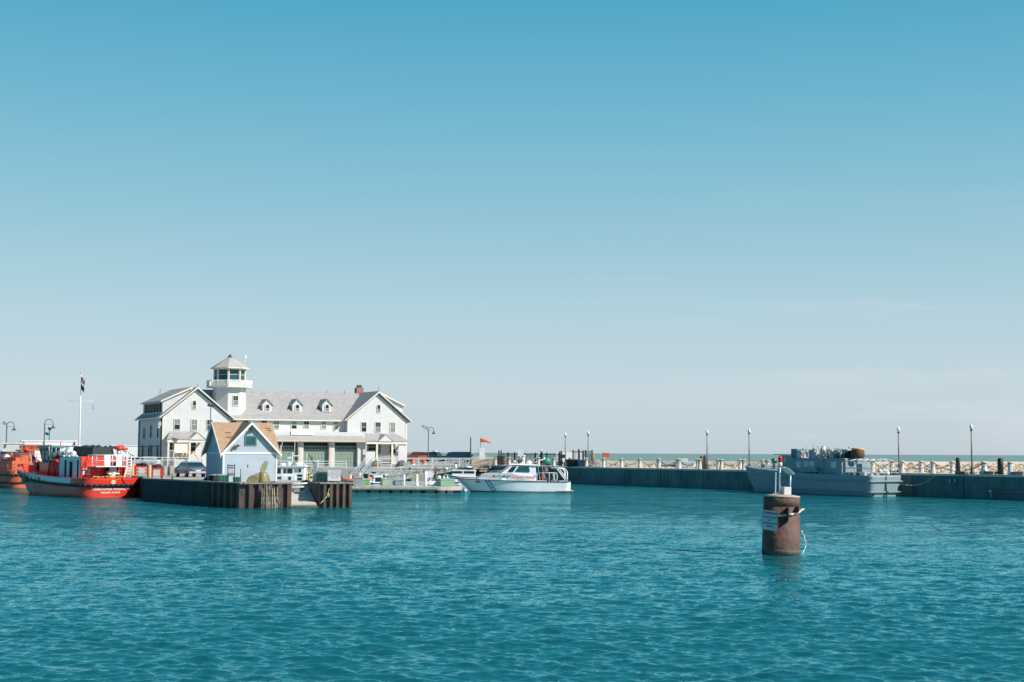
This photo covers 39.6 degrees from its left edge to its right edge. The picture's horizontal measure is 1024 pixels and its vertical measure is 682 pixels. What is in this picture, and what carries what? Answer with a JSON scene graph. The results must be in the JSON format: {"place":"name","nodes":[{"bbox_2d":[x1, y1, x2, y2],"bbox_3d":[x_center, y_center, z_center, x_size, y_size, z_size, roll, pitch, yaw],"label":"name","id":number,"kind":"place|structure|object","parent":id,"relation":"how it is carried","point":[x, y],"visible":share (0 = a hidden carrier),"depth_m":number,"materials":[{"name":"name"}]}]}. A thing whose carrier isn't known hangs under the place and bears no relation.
{"place":"outdoors","nodes":[
{"label":"outdoors","id":0,"kind":"place"},
{"bbox_2d":[128,464,434,481],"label":"quay","id":1,"kind":"structure","parent":0,"point":[320,469],"depth_m":198.52,"materials":[{"name":"concrete"}]},
{"bbox_2d":[2,421,16,442],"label":"gooseneck lamp","id":2,"kind":"object","parent":1,"relation":"on","point":[5,423],"visible":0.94,"depth_m":194.51,"materials":[{"name":"white metal"}]},
{"bbox_2d":[2,443,24,451],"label":"container","id":3,"kind":"object","parent":1,"relation":"on","point":[8,447],"visible":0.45,"depth_m":185.85,"materials":[{"name":"white paint"}]},
{"bbox_2d":[21,444,48,451],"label":"container","id":4,"kind":"object","parent":1,"relation":"on","point":[25,446],"visible":0.23,"depth_m":183.83,"materials":[{"name":"metal"}]},
{"bbox_2d":[20,440,77,445],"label":"site cabin","id":5,"kind":"object","parent":1,"relation":"on","point":[49,442],"visible":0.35,"depth_m":194.80,"materials":[{"name":"white metal"}]},
{"bbox_2d":[70,372,81,445],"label":"flagpole","id":6,"kind":"object","parent":1,"relation":"on","point":[79,416],"visible":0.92,"depth_m":189.70,"materials":[{"name":"white metal"}]},
{"bbox_2d":[109,445,137,456],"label":"storage shed","id":7,"kind":"structure","parent":1,"relation":"on","point":[133,449],"depth_m":262.35,"materials":[{"name":"metal"}]},
{"bbox_2d":[128,475,146,496],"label":"quay wall","id":8,"kind":"structure","parent":1,"relation":"on","point":[140,491],"depth_m":124.77,"materials":[{"name":"brown metal"}]},
{"bbox_2d":[134,463,147,474],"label":"timber barrier","id":9,"kind":"object","parent":1,"relation":"on","point":[141,470],"visible":0.83,"depth_m":135.29,"materials":[{"name":"white paint"}]},
{"bbox_2d":[132,458,160,465],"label":"parked pickup","id":10,"kind":"object","parent":1,"relation":"on","point":[158,460],"visible":0.34,"depth_m":208.03,"materials":[{"name":"white paint"}]},
{"bbox_2d":[144,457,155,464],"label":"parking sign","id":11,"kind":"object","parent":1,"relation":"on","point":[149,459],"visible":0.98,"depth_m":199.80,"materials":[{"name":"white metal"}]},
{"bbox_2d":[151,464,162,477],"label":"timber barrier","id":12,"kind":"object","parent":1,"relation":"on","point":[156,472],"visible":0.94,"depth_m":121.88,"materials":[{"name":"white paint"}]},
{"bbox_2d":[129,457,202,466],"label":"quay railing","id":13,"kind":"object","parent":1,"relation":"on","point":[169,463],"visible":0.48,"depth_m":200.65,"materials":[{"name":"metal"}]},
{"bbox_2d":[143,478,210,505],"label":"quay wall","id":14,"kind":"structure","parent":1,"relation":"on","point":[196,492],"depth_m":110.71,"materials":[{"name":"brown metal"}]},
{"bbox_2d":[174,462,205,476],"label":"parked car","id":15,"kind":"object","parent":1,"relation":"on","point":[188,468],"visible":0.96,"depth_m":127.64,"materials":[{"name":"metal"}]},
{"bbox_2d":[209,474,216,480],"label":"storage bin","id":16,"kind":"object","parent":1,"relation":"on","point":[212,477],"visible":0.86,"depth_m":107.61,"materials":[{"name":"black plastic"}]},
{"bbox_2d":[217,474,228,481],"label":"storage bin","id":17,"kind":"object","parent":1,"relation":"on","point":[221,477],"visible":0.76,"depth_m":105.82,"materials":[{"name":"green plastic"}]},
{"bbox_2d":[207,481,246,507],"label":"sheet pile wall","id":18,"kind":"structure","parent":1,"relation":"attached to","point":[227,494],"depth_m":103.11,"materials":[{"name":"brown metal"}]},
{"bbox_2d":[227,464,234,481],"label":"steel ladder frame","id":19,"kind":"object","parent":1,"relation":"on","point":[232,473],"visible":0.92,"depth_m":104.54,"materials":[{"name":"metal"}]},
{"bbox_2d":[201,422,281,481],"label":"blue shed","id":20,"kind":"structure","parent":1,"relation":"on","point":[248,449],"depth_m":111.18,"materials":[{"name":"blue wood"}]},
{"bbox_2d":[244,435,256,445],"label":"window","id":21,"kind":"structure","parent":20,"relation":"in","point":[248,440],"depth_m":110.91,"materials":[{"name":"teal glass"}]},
{"bbox_2d":[246,461,269,481],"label":"bronze propeller","id":22,"kind":"object","parent":1,"relation":"on","point":[262,475],"visible":0.87,"depth_m":103.38,"materials":[{"name":"gold metal"}]},
{"bbox_2d":[243,482,292,507],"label":"sheet pile wall","id":23,"kind":"structure","parent":1,"relation":"attached to","point":[253,491],"depth_m":101.76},
{"bbox_2d":[135,354,411,466],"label":"coast station","id":24,"kind":"object","parent":1,"relation":"on","point":[357,427],"visible":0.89,"depth_m":222.60,"materials":[{"name":"white wood"}]},
{"bbox_2d":[174,419,180,429],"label":"window","id":25,"kind":"structure","parent":24,"relation":"in","point":[177,422],"depth_m":213.62,"materials":[{"name":"white glass"}]},
{"bbox_2d":[191,419,197,430],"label":"window","id":26,"kind":"structure","parent":24,"relation":"in","point":[194,422],"depth_m":214.77,"materials":[{"name":"white glass"}]},
{"bbox_2d":[206,419,212,430],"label":"window","id":27,"kind":"structure","parent":24,"relation":"in","point":[208,420],"depth_m":215.72,"materials":[{"name":"white glass"}]},
{"bbox_2d":[273,421,279,428],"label":"window","id":28,"kind":"structure","parent":24,"relation":"in","point":[276,424],"depth_m":221.86,"materials":[{"name":"white glass"}]},
{"bbox_2d":[277,442,296,465],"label":"garage door","id":29,"kind":"structure","parent":24,"relation":"in","point":[287,447],"depth_m":220.19,"materials":[{"name":"green metal"}]},
{"bbox_2d":[303,442,327,466],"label":"garage door","id":30,"kind":"structure","parent":24,"relation":"in","point":[317,450],"depth_m":222.30,"materials":[{"name":"green metal"}]},
{"bbox_2d":[334,442,355,466],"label":"garage door","id":31,"kind":"structure","parent":24,"relation":"in","point":[344,451],"depth_m":224.48,"materials":[{"name":"green metal"}]},
{"bbox_2d":[361,422,366,431],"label":"window","id":32,"kind":"structure","parent":24,"relation":"in","point":[363,424],"depth_m":227.15,"materials":[{"name":"clear glass"}]},
{"bbox_2d":[368,444,375,450],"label":"window","id":33,"kind":"structure","parent":24,"relation":"in","point":[371,447],"depth_m":227.54,"materials":[{"name":"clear glass"}]},
{"bbox_2d":[375,422,380,431],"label":"window","id":34,"kind":"structure","parent":24,"relation":"in","point":[377,424],"depth_m":228.24,"materials":[{"name":"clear glass"}]},
{"bbox_2d":[390,422,395,432],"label":"window","id":35,"kind":"structure","parent":24,"relation":"in","point":[392,424],"depth_m":229.41,"materials":[{"name":"white glass"}]},
{"bbox_2d":[291,482,316,505],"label":"ramp","id":36,"kind":"object","parent":1,"relation":"on","point":[304,498],"visible":0.29,"depth_m":104.72,"materials":[{"name":"concrete"}]},
{"bbox_2d":[292,482,309,490],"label":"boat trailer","id":37,"kind":"object","parent":36,"relation":"on","point":[300,486],"visible":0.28,"depth_m":108.20,"materials":[{"name":"white paint"}]},
{"bbox_2d":[290,506,317,507],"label":"ramp sill","id":38,"kind":"structure","parent":36,"relation":"attached to","point":[303,506],"depth_m":102.03,"materials":[{"name":"grey concrete"}]},
{"bbox_2d":[303,480,317,505],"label":"sheet pile wall","id":39,"kind":"structure","parent":1,"relation":"attached to","point":[313,489],"depth_m":105.70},
{"bbox_2d":[128,467,493,476],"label":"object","id":40,"kind":"structure","parent":1,"relation":"on","point":[480,471],"depth_m":205.88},
{"bbox_2d":[277,461,346,467],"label":"quay railing","id":41,"kind":"object","parent":1,"relation":"on","point":[303,463],"visible":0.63,"depth_m":204.22,"materials":[{"name":"white metal"}]},
{"bbox_2d":[309,455,318,481],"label":"davit crane","id":42,"kind":"object","parent":1,"relation":"on","point":[315,472],"visible":0.9,"depth_m":106.92,"materials":[{"name":"metal"}]},
{"bbox_2d":[316,472,327,481],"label":"dumpster","id":43,"kind":"object","parent":1,"relation":"on","point":[322,476],"visible":0.86,"depth_m":106.17,"materials":[{"name":"green metal"}]},
{"bbox_2d":[327,470,342,481],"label":"warning board","id":44,"kind":"object","parent":1,"relation":"on","point":[334,475],"visible":1,"depth_m":105.31,"materials":[{"name":"metal"}]},
{"bbox_2d":[352,459,371,475],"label":"stair gangway","id":45,"kind":"object","parent":1,"relation":"on","point":[367,466],"visible":0.8,"depth_m":190.42,"materials":[{"name":"metal"}]},
{"bbox_2d":[372,460,382,466],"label":"covered mound","id":46,"kind":"object","parent":1,"relation":"on","point":[374,463],"visible":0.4,"depth_m":206.85,"materials":[{"name":"white fabric"}]},
{"bbox_2d":[396,460,407,466],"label":"covered mound","id":47,"kind":"object","parent":1,"relation":"on","point":[401,463],"visible":0.44,"depth_m":207.50,"materials":[{"name":"white fabric"}]},
{"bbox_2d":[371,458,471,467],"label":"quay railing","id":48,"kind":"object","parent":1,"relation":"on","point":[418,463],"visible":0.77,"depth_m":206.24,"materials":[{"name":"grey metal"}]},
{"bbox_2d":[421,425,434,461],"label":"gooseneck lamp","id":49,"kind":"object","parent":1,"relation":"on","point":[423,426],"visible":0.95,"depth_m":227.40,"materials":[{"name":"grey metal"}]},
{"bbox_2d":[477,438,484,457],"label":"windsock mast","id":50,"kind":"object","parent":1,"relation":"on","point":[481,454],"visible":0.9,"depth_m":224.97,"materials":[{"name":"metal"}]},
{"bbox_2d":[472,458,493,467],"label":"board fence","id":51,"kind":"object","parent":1,"relation":"on","point":[475,464],"visible":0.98,"depth_m":207.53,"materials":[{"name":"beige wood"}]},
{"bbox_2d":[407,461,471,463],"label":"parking ground","id":52,"kind":"structure","parent":0,"point":[430,462],"depth_m":225.18,"materials":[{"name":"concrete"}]},
{"bbox_2d":[407,452,427,461],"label":"parked car","id":53,"kind":"object","parent":52,"relation":"on","point":[412,456],"visible":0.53,"depth_m":234.43,"materials":[{"name":"red paint"}]},
{"bbox_2d":[419,451,444,461],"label":"parked pickup","id":54,"kind":"object","parent":52,"relation":"on","point":[436,455],"visible":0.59,"depth_m":232.50,"materials":[{"name":"grey paint"}]},
{"bbox_2d":[444,452,472,461],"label":"parked van","id":55,"kind":"object","parent":52,"relation":"on","point":[449,456],"visible":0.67,"depth_m":230.49,"materials":[{"name":"blue paint"}]},
{"bbox_2d":[382,464,607,467],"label":"ground","id":56,"kind":"structure","parent":0,"point":[452,465],"depth_m":207.66,"materials":[{"name":"beige concrete"}]},
{"bbox_2d":[474,459,493,464],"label":"boarding","id":57,"kind":"object","parent":56,"relation":"on","point":[481,461],"visible":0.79,"depth_m":207.94,"materials":[{"name":"beige wood"}]},
{"bbox_2d":[555,452,584,462],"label":"white van","id":58,"kind":"object","parent":56,"relation":"on","point":[568,455],"visible":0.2,"depth_m":224.37,"materials":[{"name":"paint"}]},
{"bbox_2d":[0,480,1023,681],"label":"harbour water","id":59,"kind":"structure","parent":0,"point":[598,583],"depth_m":41.65,"materials":[{"name":"teal liquid"}]},
{"bbox_2d":[0,446,41,487],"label":"work boat","id":60,"kind":"object","parent":59,"relation":"on","point":[11,462],"visible":0.45,"depth_m":154.62,"materials":[{"name":"orange paint"}]},
{"bbox_2d":[17,441,138,497],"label":"fire boat","id":61,"kind":"object","parent":59,"relation":"on","point":[88,471],"visible":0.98,"depth_m":125.51,"materials":[{"name":"red paint"}]},
{"bbox_2d":[277,445,308,480],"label":"patrol boat","id":62,"kind":"object","parent":59,"relation":"on","point":[293,471],"visible":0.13,"depth_m":122.53,"materials":[{"name":"white paint"}]},
{"bbox_2d":[317,482,352,506],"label":"sheet pile wall","id":63,"kind":"structure","parent":59,"relation":"in","point":[340,494],"depth_m":103.64,"materials":[{"name":"brown metal"}]},
{"bbox_2d":[328,474,367,481],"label":"inflatable boat","id":64,"kind":"object","parent":59,"relation":"on","point":[347,478],"visible":0.11,"depth_m":148.91,"materials":[{"name":"rubber"}]},
{"bbox_2d":[341,472,375,479],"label":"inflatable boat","id":65,"kind":"object","parent":59,"relation":"on","point":[356,474],"visible":0.16,"depth_m":163.80,"materials":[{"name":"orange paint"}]},
{"bbox_2d":[370,475,382,484],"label":"boat","id":66,"kind":"object","parent":59,"relation":"on","point":[375,479],"visible":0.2,"depth_m":150.45,"materials":[{"name":"white paint"}]},
{"bbox_2d":[352,485,461,492],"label":"floating dock","id":67,"kind":"object","parent":59,"relation":"on","point":[399,489],"visible":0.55,"depth_m":141.37,"materials":[{"name":"concrete"}]},
{"bbox_2d":[353,477,363,484],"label":"dock locker","id":68,"kind":"object","parent":67,"relation":"on","point":[357,480],"visible":1,"depth_m":141.94,"materials":[{"name":"metal"}]},
{"bbox_2d":[363,478,370,484],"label":"wheeled bin","id":69,"kind":"object","parent":67,"relation":"on","point":[366,481],"visible":1,"depth_m":142.23,"materials":[{"name":"green plastic"}]},
{"bbox_2d":[380,478,394,484],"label":"dock locker","id":70,"kind":"object","parent":67,"relation":"on","point":[387,481],"visible":1,"depth_m":142.00,"materials":[{"name":"plastic"}]},
{"bbox_2d":[395,479,403,485],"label":"ribbed bin","id":71,"kind":"object","parent":67,"relation":"on","point":[399,482],"visible":1,"depth_m":141.98,"materials":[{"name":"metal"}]},
{"bbox_2d":[427,471,432,485],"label":"power cabinet","id":72,"kind":"object","parent":67,"relation":"on","point":[429,474],"visible":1,"depth_m":143.40,"materials":[{"name":"white metal"}]},
{"bbox_2d":[427,478,438,484],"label":"jet ski","id":73,"kind":"object","parent":67,"relation":"on","point":[435,482],"visible":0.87,"depth_m":142.63,"materials":[{"name":"white paint"}]},
{"bbox_2d":[438,478,454,485],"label":"dock locker","id":74,"kind":"object","parent":67,"relation":"on","point":[446,481],"visible":1,"depth_m":141.97,"materials":[{"name":"green plastic"}]},
{"bbox_2d":[405,481,430,485],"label":"boat","id":75,"kind":"object","parent":59,"relation":"on","point":[413,483],"depth_m":157.25,"materials":[{"name":"white paint"}]},
{"bbox_2d":[377,459,473,478],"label":"gangway","id":76,"kind":"object","parent":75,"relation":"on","point":[438,472],"visible":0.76,"depth_m":178.07,"materials":[{"name":"metal"}]},
{"bbox_2d":[346,470,417,479],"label":"walkway truss","id":77,"kind":"object","parent":76,"relation":"attached to","point":[386,472],"visible":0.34,"depth_m":171.65,"materials":[{"name":"metal"}]},
{"bbox_2d":[412,474,423,481],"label":"tan crate","id":78,"kind":"object","parent":76,"relation":"attached to","point":[420,477],"visible":0.43,"depth_m":168.94,"materials":[{"name":"beige wood"}]},
{"bbox_2d":[443,464,482,489],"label":"boat","id":79,"kind":"object","parent":59,"relation":"on","point":[468,472],"visible":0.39,"depth_m":154.79,"materials":[{"name":"white paint"}]},
{"bbox_2d":[456,449,572,491],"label":"police boat","id":80,"kind":"object","parent":59,"relation":"on","point":[519,476],"visible":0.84,"depth_m":145.94,"materials":[{"name":"white paint"}]},
{"bbox_2d":[490,465,1023,499],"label":"concrete pier","id":81,"kind":"structure","parent":59,"relation":"in","point":[951,485],"depth_m":161.41,"materials":[{"name":"grey concrete"}]},
{"bbox_2d":[502,452,521,464],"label":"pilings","id":82,"kind":"object","parent":81,"relation":"on","point":[515,456],"visible":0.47,"depth_m":209.29,"materials":[{"name":"black metal"}]},
{"bbox_2d":[524,453,558,465],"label":"picket fence","id":83,"kind":"object","parent":81,"relation":"on","point":[546,454],"visible":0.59,"depth_m":205.27,"materials":[{"name":"black metal"}]},
{"bbox_2d":[542,457,550,465],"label":"green float","id":84,"kind":"object","parent":81,"relation":"on","point":[546,461],"visible":0.91,"depth_m":201.94,"materials":[{"name":"plastic"}]},
{"bbox_2d":[566,459,577,466],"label":"crate","id":85,"kind":"object","parent":81,"relation":"on","point":[571,462],"visible":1,"depth_m":188.83,"materials":[{"name":"black plastic"}]},
{"bbox_2d":[577,460,584,466],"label":"crate","id":86,"kind":"object","parent":81,"relation":"on","point":[580,463],"visible":0.99,"depth_m":187.92,"materials":[{"name":"blue plastic"}]},
{"bbox_2d":[572,450,592,466],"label":"picket fence","id":87,"kind":"object","parent":81,"relation":"on","point":[590,455],"visible":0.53,"depth_m":189.99,"materials":[{"name":"black metal"}]},
{"bbox_2d":[703,455,706,468],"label":"mooring post","id":88,"kind":"object","parent":81,"relation":"on","point":[704,461],"visible":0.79,"depth_m":168.40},
{"bbox_2d":[897,426,899,471],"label":"street lamp","id":89,"kind":"object","parent":81,"relation":"on","point":[898,432],"visible":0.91,"depth_m":144.33,"materials":[{"name":"metal"}]},
{"bbox_2d":[899,461,904,472],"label":"bollard","id":90,"kind":"object","parent":81,"relation":"on","point":[902,467],"visible":0.94,"depth_m":139.44,"materials":[{"name":"white concrete"}]},
{"bbox_2d":[918,461,923,472],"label":"bollard","id":91,"kind":"object","parent":81,"relation":"on","point":[921,466],"visible":1,"depth_m":141.44,"materials":[{"name":"white concrete"}]},
{"bbox_2d":[930,461,935,473],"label":"bollard","id":92,"kind":"object","parent":81,"relation":"on","point":[932,470],"visible":1,"depth_m":136.06,"materials":[{"name":"white concrete"}]},
{"bbox_2d":[949,461,954,472],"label":"bollard","id":93,"kind":"object","parent":81,"relation":"on","point":[952,466],"visible":0.99,"depth_m":138.07,"materials":[{"name":"white concrete"}]},
{"bbox_2d":[956,457,959,470],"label":"mooring post","id":94,"kind":"object","parent":81,"relation":"on","point":[957,464],"visible":0.79,"depth_m":135.44,"materials":[{"name":"black metal"}]},
{"bbox_2d":[969,424,974,473],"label":"street lamp","id":95,"kind":"object","parent":81,"relation":"on","point":[971,470],"visible":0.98,"depth_m":133.28,"materials":[{"name":"metal"}]},
{"bbox_2d":[981,461,986,473],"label":"bollard","id":96,"kind":"object","parent":81,"relation":"on","point":[983,466],"visible":1,"depth_m":130.87,"materials":[{"name":"white concrete"}]},
{"bbox_2d":[979,471,997,474],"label":"slab","id":97,"kind":"object","parent":81,"relation":"on","point":[991,472],"visible":1,"depth_m":130.19,"materials":[{"name":"concrete"}]},
{"bbox_2d":[977,490,1023,497],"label":"mooring rope","id":98,"kind":"object","parent":81,"relation":"hanging from","point":[990,491],"visible":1,"depth_m":128.02,"materials":[{"name":"white paint"}]},
{"bbox_2d":[997,458,1003,474],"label":"mooring post","id":99,"kind":"object","parent":81,"relation":"on","point":[1000,464],"visible":1,"depth_m":129.87,"materials":[{"name":"black metal"}]},
{"bbox_2d":[1007,462,1012,474],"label":"bollard","id":100,"kind":"object","parent":81,"relation":"on","point":[1010,468],"visible":1,"depth_m":128.29,"materials":[{"name":"white concrete"}]},
{"bbox_2d":[761,456,805,555],"bbox_3d":[10.833,7.340,57.125,1.706,5.467,1.620,-2,-5,30],"label":"mooring pile","id":101,"kind":"object","parent":59,"relation":"in","point":[781,512],"visible":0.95,"depth_m":56.59,"materials":[{"name":"brown concrete"}]},
{"bbox_2d":[745,444,902,496],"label":"grey training boat","id":102,"kind":"object","parent":59,"relation":"on","point":[836,471],"visible":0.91,"depth_m":140.64,"materials":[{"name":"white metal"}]},
{"bbox_2d":[0,451,1023,461],"bbox_3d":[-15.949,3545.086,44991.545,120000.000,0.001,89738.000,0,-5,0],"label":"lake","id":103,"kind":"structure","parent":0,"point":[759,457],"depth_m":1882.76,"materials":[{"name":"liquid"}]},
{"bbox_2d":[463,456,1023,473],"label":"breakwater","id":104,"kind":"object","parent":103,"relation":"in","point":[1018,466],"visible":0.2,"depth_m":261.36,"materials":[{"name":"beige stone"}]},
{"bbox_2d":[0,0,1023,454],"label":"sky","id":105,"kind":"structure","parent":0,"point":[803,226],"materials":[{"name":"blue"}]},
{"bbox_2d":[661,460,675,466],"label":"slab","id":106,"kind":"structure","parent":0,"point":[667,463],"depth_m":229.62,"materials":[{"name":"white concrete"}]},
{"bbox_2d":[674,458,695,465],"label":"skiff","id":107,"kind":"object","parent":106,"relation":"on","point":[684,461],"visible":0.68,"depth_m":229.62,"materials":[{"name":"white paint"}]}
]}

